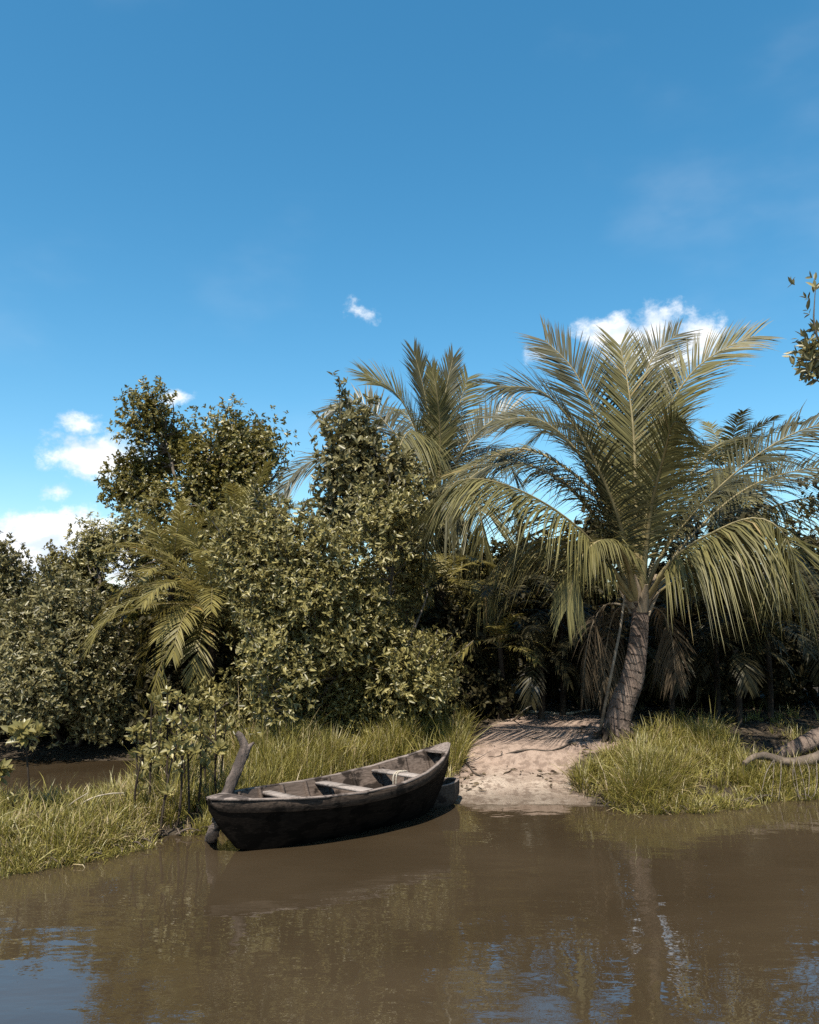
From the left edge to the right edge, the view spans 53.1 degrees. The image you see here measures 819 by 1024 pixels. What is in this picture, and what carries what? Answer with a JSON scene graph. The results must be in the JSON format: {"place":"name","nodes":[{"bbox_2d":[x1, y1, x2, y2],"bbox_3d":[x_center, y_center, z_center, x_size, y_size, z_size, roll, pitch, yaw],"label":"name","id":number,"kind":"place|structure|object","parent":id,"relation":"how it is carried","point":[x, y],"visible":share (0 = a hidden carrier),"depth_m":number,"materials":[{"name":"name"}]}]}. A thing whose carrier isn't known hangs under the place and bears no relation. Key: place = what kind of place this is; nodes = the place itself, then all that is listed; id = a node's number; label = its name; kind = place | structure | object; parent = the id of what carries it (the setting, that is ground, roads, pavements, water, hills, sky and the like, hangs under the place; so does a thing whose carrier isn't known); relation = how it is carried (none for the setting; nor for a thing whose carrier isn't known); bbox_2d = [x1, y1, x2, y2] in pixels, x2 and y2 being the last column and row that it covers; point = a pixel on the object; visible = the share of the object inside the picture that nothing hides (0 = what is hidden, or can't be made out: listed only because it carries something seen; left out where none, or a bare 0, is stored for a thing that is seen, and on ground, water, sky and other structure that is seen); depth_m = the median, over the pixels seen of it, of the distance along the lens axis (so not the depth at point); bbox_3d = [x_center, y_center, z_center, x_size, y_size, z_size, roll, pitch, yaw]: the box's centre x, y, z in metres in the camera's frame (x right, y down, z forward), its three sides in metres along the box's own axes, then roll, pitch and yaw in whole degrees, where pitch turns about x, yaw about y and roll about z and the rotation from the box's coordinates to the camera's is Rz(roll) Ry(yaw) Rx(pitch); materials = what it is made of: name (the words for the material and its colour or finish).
{"place":"outdoors","nodes":[
{"label":"outdoors","id":0,"kind":"place"},
{"bbox_2d":[0,760,818,1023],"bbox_3d":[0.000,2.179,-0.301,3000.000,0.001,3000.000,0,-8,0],"label":"water","id":1,"kind":"structure","parent":0,"point":[455,913],"depth_m":6.09,"materials":[{"name":"brown liquid"}]},
{"bbox_2d":[205,731,254,842],"bbox_3d":[-1.893,2.997,8.606,0.491,1.356,1.187,2,-8,-16],"label":"mooring post","id":2,"kind":"object","parent":1,"relation":"in","point":[213,830],"visible":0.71,"depth_m":8.50,"materials":[{"name":"grey wood"}]},
{"bbox_2d":[206,742,450,849],"bbox_3d":[-0.728,3.118,8.972,3.264,0.858,1.214,7,-13,-42],"label":"wooden boat","id":3,"kind":"object","parent":1,"relation":"on","point":[327,807],"visible":0.96,"depth_m":8.57,"materials":[{"name":"brown wood"}]},
{"bbox_2d":[392,770,407,783],"bbox_3d":[-0.102,3.123,9.532,0.087,0.233,0.217,-7,-10,41],"label":"rope","id":4,"kind":"object","parent":3,"relation":"on","point":[399,771],"visible":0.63,"depth_m":9.48,"materials":[{"name":"beige fabric"}]},
{"bbox_2d":[432,777,458,807],"bbox_3d":[0.049,3.506,10.125,1.147,0.382,0.582,0,-8,0],"label":"dugout canoe","id":5,"kind":"object","parent":1,"relation":"on","point":[448,794],"visible":0.26,"depth_m":10.00,"materials":[{"name":"wood"}]},
{"bbox_2d":[0,666,818,870],"bbox_3d":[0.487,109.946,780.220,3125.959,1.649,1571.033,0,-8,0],"label":"ground","id":6,"kind":"structure","parent":0,"point":[512,787],"depth_m":12.23,"materials":[{"name":"beige sand"}]},
{"bbox_2d":[0,758,14,784],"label":"mangrove sapling","id":7,"kind":"object","parent":6,"relation":"on","point":[5,768],"visible":1,"depth_m":8.79,"materials":[{"name":"green plant"}]},
{"bbox_2d":[0,791,19,809],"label":"mangrove sapling","id":8,"kind":"object","parent":6,"relation":"on","point":[14,797],"visible":0.61,"depth_m":8.49,"materials":[{"name":"green plant"}]},
{"bbox_2d":[0,531,42,638],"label":"mangrove bush","id":9,"kind":"object","parent":6,"relation":"on","point":[11,575],"visible":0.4,"depth_m":15.99,"materials":[{"name":"green plant"}]},
{"bbox_2d":[0,660,48,743],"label":"waterline shrub","id":10,"kind":"object","parent":6,"relation":"on","point":[10,736],"visible":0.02,"depth_m":14.64,"materials":[{"name":"green plant"}]},
{"bbox_2d":[0,718,49,805],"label":"mangrove sapling","id":11,"kind":"object","parent":6,"relation":"on","point":[20,732],"visible":0.93,"depth_m":8.71,"materials":[{"name":"green plant"}]},
{"bbox_2d":[14,694,69,740],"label":"waterline shrub","id":12,"kind":"object","parent":6,"relation":"on","point":[62,726],"visible":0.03,"depth_m":14.64,"materials":[{"name":"green plant"}]},
{"bbox_2d":[0,555,149,751],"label":"mangrove bush","id":13,"kind":"object","parent":6,"relation":"on","point":[45,631],"visible":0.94,"depth_m":13.58,"materials":[{"name":"green plant"}]},
{"bbox_2d":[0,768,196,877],"bbox_3d":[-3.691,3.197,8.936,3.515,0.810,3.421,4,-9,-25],"label":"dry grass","id":14,"kind":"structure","parent":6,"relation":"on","point":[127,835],"depth_m":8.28,"materials":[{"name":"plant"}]},
{"bbox_2d":[81,792,123,804],"bbox_3d":[-3.453,3.165,8.772,0.706,0.305,0.254,-1,-8,7],"label":"bare stick","id":15,"kind":"object","parent":6,"relation":"on","point":[101,795],"visible":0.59,"depth_m":8.70,"materials":[{"name":"brown wood"}]},
{"bbox_2d":[63,644,143,742],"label":"waterline shrub","id":16,"kind":"object","parent":6,"relation":"on","point":[65,729],"visible":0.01,"depth_m":14.46,"materials":[{"name":"green plant"}]},
{"bbox_2d":[35,499,182,646],"bbox_3d":[-7.244,1.997,19.545,3.578,4.627,3.176,2,-8,-17],"label":"bushy tree","id":17,"kind":"object","parent":6,"relation":"on","point":[87,557],"visible":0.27,"depth_m":19.27,"materials":[{"name":"green plant"}]},
{"bbox_2d":[0,764,220,878],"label":"grass","id":18,"kind":"structure","parent":6,"relation":"on","point":[9,820],"depth_m":8.18,"materials":[{"name":"green plant"}]},
{"bbox_2d":[107,584,134,627],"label":"background tree","id":19,"kind":"object","parent":6,"relation":"on","point":[111,589],"depth_m":24.69,"materials":[{"name":"green plant"}]},
{"bbox_2d":[125,724,148,784],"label":"mangrove sapling","id":20,"kind":"object","parent":6,"relation":"on","point":[134,729],"visible":0.74,"depth_m":9.52,"materials":[{"name":"green plant"}]},
{"bbox_2d":[133,748,148,807],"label":"mangrove sapling","id":21,"kind":"object","parent":6,"relation":"on","point":[139,776],"visible":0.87,"depth_m":8.88,"materials":[{"name":"green plant"}]},
{"bbox_2d":[131,710,153,783],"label":"mangrove sapling","id":22,"kind":"object","parent":6,"relation":"on","point":[143,736],"visible":0.68,"depth_m":9.73,"materials":[{"name":"green plant"}]},
{"bbox_2d":[86,496,221,639],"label":"feather palm","id":23,"kind":"object","parent":6,"relation":"on","point":[170,548],"visible":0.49,"depth_m":15.30,"materials":[{"name":"green plant"}]},
{"bbox_2d":[143,691,166,799],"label":"mangrove sapling","id":24,"kind":"object","parent":6,"relation":"on","point":[154,698],"visible":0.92,"depth_m":9.27,"materials":[{"name":"green plant"}]},
{"bbox_2d":[116,575,196,655],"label":"background tree","id":25,"kind":"object","parent":6,"relation":"on","point":[135,614],"visible":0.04,"depth_m":21.45,"materials":[{"name":"green plant"}]},
{"bbox_2d":[143,700,170,776],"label":"mangrove sapling","id":26,"kind":"object","parent":6,"relation":"on","point":[155,720],"visible":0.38,"depth_m":10.04,"materials":[{"name":"green plant"}]},
{"bbox_2d":[107,602,207,746],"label":"waterline shrub","id":27,"kind":"object","parent":6,"relation":"on","point":[171,677],"visible":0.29,"depth_m":14.01,"materials":[{"name":"green plant"}]},
{"bbox_2d":[149,685,180,785],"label":"mangrove sapling","id":28,"kind":"object","parent":6,"relation":"on","point":[162,717],"visible":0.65,"depth_m":9.47,"materials":[{"name":"green plant"}]},
{"bbox_2d":[152,733,184,837],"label":"mangrove sapling","id":29,"kind":"object","parent":6,"relation":"on","point":[170,749],"visible":0.96,"depth_m":8.61,"materials":[{"name":"green plant"}]},
{"bbox_2d":[72,510,266,739],"bbox_3d":[-3.828,2.007,13.739,3.094,3.941,3.874,-2,-8,13],"label":"feather palm","id":30,"kind":"object","parent":6,"relation":"on","point":[210,628],"visible":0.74,"depth_m":13.35,"materials":[{"name":"green plant"}]},
{"bbox_2d":[160,695,195,782],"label":"mangrove sapling","id":31,"kind":"object","parent":6,"relation":"on","point":[176,709],"visible":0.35,"depth_m":9.85,"materials":[{"name":"green plant"}]},
{"bbox_2d":[166,704,198,827],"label":"mangrove sapling","id":32,"kind":"object","parent":6,"relation":"on","point":[180,760],"visible":0.89,"depth_m":8.88,"materials":[{"name":"green plant"}]},
{"bbox_2d":[170,690,195,793],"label":"mangrove sapling","id":33,"kind":"object","parent":6,"relation":"on","point":[175,695],"visible":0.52,"depth_m":9.63,"materials":[{"name":"green plant"}]},
{"bbox_2d":[177,717,210,824],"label":"mangrove sapling","id":34,"kind":"object","parent":6,"relation":"on","point":[193,749],"visible":0.96,"depth_m":8.90,"materials":[{"name":"green plant"}]},
{"bbox_2d":[93,375,300,576],"bbox_3d":[-6.290,0.408,24.139,6.076,8.986,3.814,0,-8,0],"label":"broadleaf tree","id":35,"kind":"object","parent":6,"relation":"on","point":[239,449],"visible":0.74,"depth_m":23.71,"materials":[{"name":"green plant"}]},
{"bbox_2d":[184,698,217,815],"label":"mangrove sapling","id":36,"kind":"object","parent":6,"relation":"on","point":[205,761],"visible":0.69,"depth_m":9.16,"materials":[{"name":"green plant"}]},
{"bbox_2d":[191,710,217,789],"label":"mangrove sapling","id":37,"kind":"object","parent":6,"relation":"on","point":[206,715],"visible":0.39,"depth_m":9.59,"materials":[{"name":"green plant"}]},
{"bbox_2d":[195,693,233,794],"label":"mangrove sapling","id":38,"kind":"object","parent":6,"relation":"on","point":[218,746],"visible":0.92,"depth_m":9.23,"materials":[{"name":"green plant"}]},
{"bbox_2d":[162,611,273,742],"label":"waterline shrub","id":39,"kind":"object","parent":6,"relation":"on","point":[226,650],"visible":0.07,"depth_m":14.28,"materials":[{"name":"green plant"}]},
{"bbox_2d":[211,717,233,777],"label":"mangrove sapling","id":40,"kind":"object","parent":6,"relation":"on","point":[219,731],"visible":0.66,"depth_m":9.95,"materials":[{"name":"green plant"}]},
{"bbox_2d":[136,455,315,645],"bbox_3d":[-3.582,1.488,16.083,4.017,5.061,4.141,0,-8,0],"label":"feather palm","id":41,"kind":"object","parent":6,"relation":"on","point":[243,493],"visible":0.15,"depth_m":15.92,"materials":[{"name":"green plant"}]},
{"bbox_2d":[185,599,282,685],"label":"background tree","id":42,"kind":"object","parent":6,"relation":"on","point":[227,625],"visible":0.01,"depth_m":19.26,"materials":[{"name":"green plant"}]},
{"bbox_2d":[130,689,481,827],"bbox_3d":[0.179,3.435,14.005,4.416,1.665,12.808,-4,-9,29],"label":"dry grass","id":43,"kind":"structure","parent":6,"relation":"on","point":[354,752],"depth_m":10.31,"materials":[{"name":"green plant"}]},
{"bbox_2d":[115,686,500,835],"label":"grass","id":44,"kind":"structure","parent":6,"relation":"on","point":[380,749],"depth_m":11.05,"materials":[{"name":"green plant"}]},
{"bbox_2d":[172,456,472,756],"bbox_3d":[-1.313,1.463,13.040,4.694,4.748,3.999,0,-8,0],"label":"mangrove bush","id":45,"kind":"object","parent":6,"relation":"on","point":[348,647],"visible":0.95,"depth_m":12.29,"materials":[{"name":"green plant"}]},
{"bbox_2d":[289,558,385,677],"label":"background tree","id":46,"kind":"object","parent":6,"relation":"on","point":[366,572],"depth_m":19.79,"materials":[{"name":"green plant"}]},
{"bbox_2d":[293,370,444,620],"bbox_3d":[-0.702,0.626,14.312,2.324,6.066,2.447,4,-9,-28],"label":"mangrove tree","id":47,"kind":"object","parent":6,"relation":"on","point":[354,445],"visible":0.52,"depth_m":14.14,"materials":[{"name":"green plant"}]},
{"bbox_2d":[106,583,680,632],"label":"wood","id":48,"kind":"object","parent":6,"relation":"on","point":[110,584],"depth_m":35.12,"materials":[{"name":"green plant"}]},
{"bbox_2d":[264,338,549,621],"bbox_3d":[0.529,0.009,18.542,6.198,8.159,5.986,6,-10,-39],"label":"coconut palm","id":49,"kind":"object","parent":6,"relation":"on","point":[436,443],"visible":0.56,"depth_m":18.16,"materials":[{"name":"green plant"}]},
{"bbox_2d":[28,790,811,864],"bbox_3d":[0.712,3.534,9.862,11.360,0.075,2.326,3,-8,-19],"label":"shore debris","id":50,"kind":"object","parent":6,"relation":"on","point":[197,829],"visible":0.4,"depth_m":8.71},
{"bbox_2d":[378,551,516,635],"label":"oil palm","id":51,"kind":"object","parent":6,"relation":"on","point":[443,565],"visible":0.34,"depth_m":15.32,"materials":[{"name":"green plant"}]},
{"bbox_2d":[407,576,524,690],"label":"shrub","id":52,"kind":"object","parent":6,"relation":"on","point":[511,671],"depth_m":18.36,"materials":[{"name":"green plant"}]},
{"bbox_2d":[405,576,527,720],"bbox_3d":[0.637,2.518,14.312,2.933,2.823,2.495,7,-10,-40],"label":"mangrove bush","id":53,"kind":"object","parent":6,"relation":"on","point":[482,695],"visible":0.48,"depth_m":14.21,"materials":[{"name":"green plant"}]},
{"bbox_2d":[465,761,483,776],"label":"driftwood branch","id":54,"kind":"object","parent":6,"relation":"on","point":[472,770],"visible":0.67,"depth_m":11.32,"materials":[{"name":"wood"}]},
{"bbox_2d":[454,590,550,719],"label":"young palm","id":55,"kind":"object","parent":6,"relation":"on","point":[500,647],"visible":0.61,"depth_m":14.09,"materials":[{"name":"green plant"}]},
{"bbox_2d":[437,562,567,689],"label":"young palm","id":56,"kind":"object","parent":6,"relation":"on","point":[540,655],"visible":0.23,"depth_m":14.71,"materials":[{"name":"green plant"}]},
{"bbox_2d":[445,528,612,692],"bbox_3d":[2.456,2.108,17.306,3.926,3.752,2.626,-2,-8,13],"label":"olive bush","id":57,"kind":"object","parent":6,"relation":"on","point":[501,551],"visible":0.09,"depth_m":16.89,"materials":[{"name":"green plant"}]},
{"bbox_2d":[482,616,593,719],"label":"young palm","id":58,"kind":"object","parent":6,"relation":"on","point":[528,699],"visible":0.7,"depth_m":13.80,"materials":[{"name":"green plant"}]},
{"bbox_2d":[497,709,589,714],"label":"dry stalk","id":59,"kind":"object","parent":6,"relation":"on","point":[554,713],"visible":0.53,"depth_m":14.74,"materials":[{"name":"brown plant"}]},
{"bbox_2d":[526,736,565,739],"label":"driftwood branch","id":60,"kind":"object","parent":6,"relation":"on","point":[545,738],"visible":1,"depth_m":12.45,"materials":[{"name":"wood"}]},
{"bbox_2d":[494,740,599,757],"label":"driftwood branch","id":61,"kind":"object","parent":6,"relation":"on","point":[545,750],"visible":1,"depth_m":11.71,"materials":[{"name":"brown wood"}]},
{"bbox_2d":[480,517,616,698],"bbox_3d":[2.931,2.023,17.281,3.092,3.901,2.926,0,-8,0],"label":"shrub","id":62,"kind":"object","parent":6,"relation":"on","point":[594,594],"visible":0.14,"depth_m":16.42,"materials":[{"name":"green plant"}]},
{"bbox_2d":[488,561,656,715],"bbox_3d":[2.787,2.183,14.846,3.475,2.974,2.616,4,-9,-28],"label":"young palm","id":63,"kind":"object","parent":6,"relation":"on","point":[562,710],"visible":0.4,"depth_m":14.61,"materials":[{"name":"green plant"}]},
{"bbox_2d":[513,600,658,710],"bbox_3d":[3.575,2.895,16.274,3.054,2.376,2.732,0,-8,0],"label":"shrub","id":64,"kind":"object","parent":6,"relation":"on","point":[552,681],"visible":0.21,"depth_m":15.81,"materials":[{"name":"green plant"}]},
{"bbox_2d":[542,598,665,718],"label":"young palm","id":65,"kind":"object","parent":6,"relation":"on","point":[563,648],"visible":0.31,"depth_m":13.91,"materials":[{"name":"green plant"}]},
{"bbox_2d":[405,314,818,743],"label":"coconut palm","id":66,"kind":"object","parent":6,"relation":"on","point":[630,497],"visible":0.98,"depth_m":12.69,"materials":[{"name":"green plant"}]},
{"bbox_2d":[598,595,625,731],"bbox_3d":[2.978,2.315,12.356,0.551,2.210,0.343,-7,-10,41],"label":"wooden pole","id":67,"kind":"object","parent":6,"relation":"on","point":[610,676],"visible":0.91,"depth_m":12.25,"materials":[{"name":"brown wood"}]},
{"bbox_2d":[554,503,695,702],"bbox_3d":[4.666,1.723,17.296,2.990,4.709,2.647,-4,-9,28],"label":"shrub","id":68,"kind":"object","parent":6,"relation":"on","point":[591,530],"visible":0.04,"depth_m":16.97,"materials":[{"name":"green plant"}]},
{"bbox_2d":[459,693,818,800],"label":"leaf litter","id":69,"kind":"object","parent":6,"relation":"on","point":[695,707],"visible":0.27,"depth_m":13.88,"materials":[{"name":"brown plant"}]},
{"bbox_2d":[566,722,753,814],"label":"dry grass","id":70,"kind":"structure","parent":6,"relation":"on","point":[585,791],"depth_m":10.34,"materials":[{"name":"green plant"}]},
{"bbox_2d":[593,603,734,710],"bbox_3d":[4.860,2.852,16.146,3.213,2.604,2.673,0,-8,0],"label":"shrub","id":71,"kind":"object","parent":6,"relation":"on","point":[706,689],"visible":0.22,"depth_m":15.37,"materials":[{"name":"green plant"}]},
{"bbox_2d":[547,691,788,815],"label":"grass","id":72,"kind":"structure","parent":6,"relation":"on","point":[748,775],"depth_m":10.51,"materials":[{"name":"green plant"}]},
{"bbox_2d":[607,585,736,719],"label":"young palm","id":73,"kind":"object","parent":6,"relation":"on","point":[671,708],"visible":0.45,"depth_m":14.01,"materials":[{"name":"green plant"}]},
{"bbox_2d":[648,541,787,715],"bbox_3d":[5.396,2.028,14.908,2.705,3.320,2.996,0,-8,0],"label":"young palm","id":74,"kind":"object","parent":6,"relation":"on","point":[717,704],"visible":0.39,"depth_m":14.48,"materials":[{"name":"green plant"}]},
{"bbox_2d":[655,504,802,705],"bbox_3d":[6.323,1.955,16.661,3.137,4.338,2.656,0,-8,0],"label":"shrub","id":75,"kind":"object","parent":6,"relation":"on","point":[702,603],"visible":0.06,"depth_m":16.18,"materials":[{"name":"green plant"}]},
{"bbox_2d":[652,699,818,770],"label":"grass","id":76,"kind":"structure","parent":6,"relation":"on","point":[779,717],"depth_m":13.60,"materials":[{"name":"green plant"}]},
{"bbox_2d":[680,618,796,725],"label":"young palm","id":77,"kind":"object","parent":6,"relation":"on","point":[740,679],"visible":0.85,"depth_m":13.61,"materials":[{"name":"green plant"}]},
{"bbox_2d":[667,408,811,558],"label":"palm","id":78,"kind":"object","parent":6,"relation":"on","point":[734,429],"visible":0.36,"depth_m":18.86,"materials":[{"name":"green plant"}]},
{"bbox_2d":[673,594,817,712],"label":"shrub","id":79,"kind":"object","parent":6,"relation":"on","point":[786,687],"visible":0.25,"depth_m":15.43,"materials":[{"name":"green plant"}]},
{"bbox_2d":[696,503,818,705],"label":"shrub","id":80,"kind":"object","parent":6,"relation":"on","point":[764,573],"visible":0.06,"depth_m":16.23,"materials":[{"name":"green plant"}]},
{"bbox_2d":[702,575,818,720],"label":"young palm","id":81,"kind":"object","parent":6,"relation":"on","point":[770,705],"visible":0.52,"depth_m":14.00,"materials":[{"name":"green plant"}]},
{"bbox_2d":[718,551,818,711],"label":"young palm","id":82,"kind":"object","parent":6,"relation":"on","point":[816,667],"visible":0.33,"depth_m":14.77,"materials":[{"name":"green plant"}]},
{"bbox_2d":[742,750,818,799],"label":"roots","id":83,"kind":"object","parent":6,"relation":"on","point":[784,761],"visible":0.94,"depth_m":10.90,"materials":[{"name":"brown wood"}]},
{"bbox_2d":[753,740,818,801],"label":"grass","id":84,"kind":"structure","parent":6,"relation":"on","point":[787,784],"depth_m":10.64,"materials":[{"name":"green plant"}]},
{"bbox_2d":[770,594,818,704],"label":"shrub","id":85,"kind":"object","parent":6,"relation":"on","point":[796,657],"visible":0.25,"depth_m":15.30,"materials":[{"name":"green plant"}]},
{"bbox_2d":[771,727,818,757],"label":"fallen palm trunk","id":86,"kind":"object","parent":6,"relation":"on","point":[806,741],"visible":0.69,"depth_m":11.69,"materials":[{"name":"grey wood"}]},
{"bbox_2d":[772,467,818,591],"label":"shrub","id":87,"kind":"object","parent":6,"relation":"on","point":[816,542],"visible":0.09,"depth_m":16.68,"materials":[{"name":"green plant"}]},
{"bbox_2d":[783,271,818,385],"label":"overhanging tree","id":88,"kind":"object","parent":6,"relation":"on","point":[809,351],"visible":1,"depth_m":10.95,"materials":[{"name":"green plant"}]},
{"bbox_2d":[0,0,818,598],"label":"sky","id":89,"kind":"structure","parent":0,"point":[252,200],"materials":[{"name":"blue"}]},
{"bbox_2d":[513,706,530,720],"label":"dry stalk","id":90,"kind":"object","parent":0,"point":[516,717],"visible":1,"depth_m":13.32,"materials":[{"name":"brown plant"}]},
{"bbox_2d":[789,569,818,646],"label":"young palm","id":91,"kind":"object","parent":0,"point":[810,616],"visible":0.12,"depth_m":15.16,"materials":[{"name":"green plant"}]}
]}

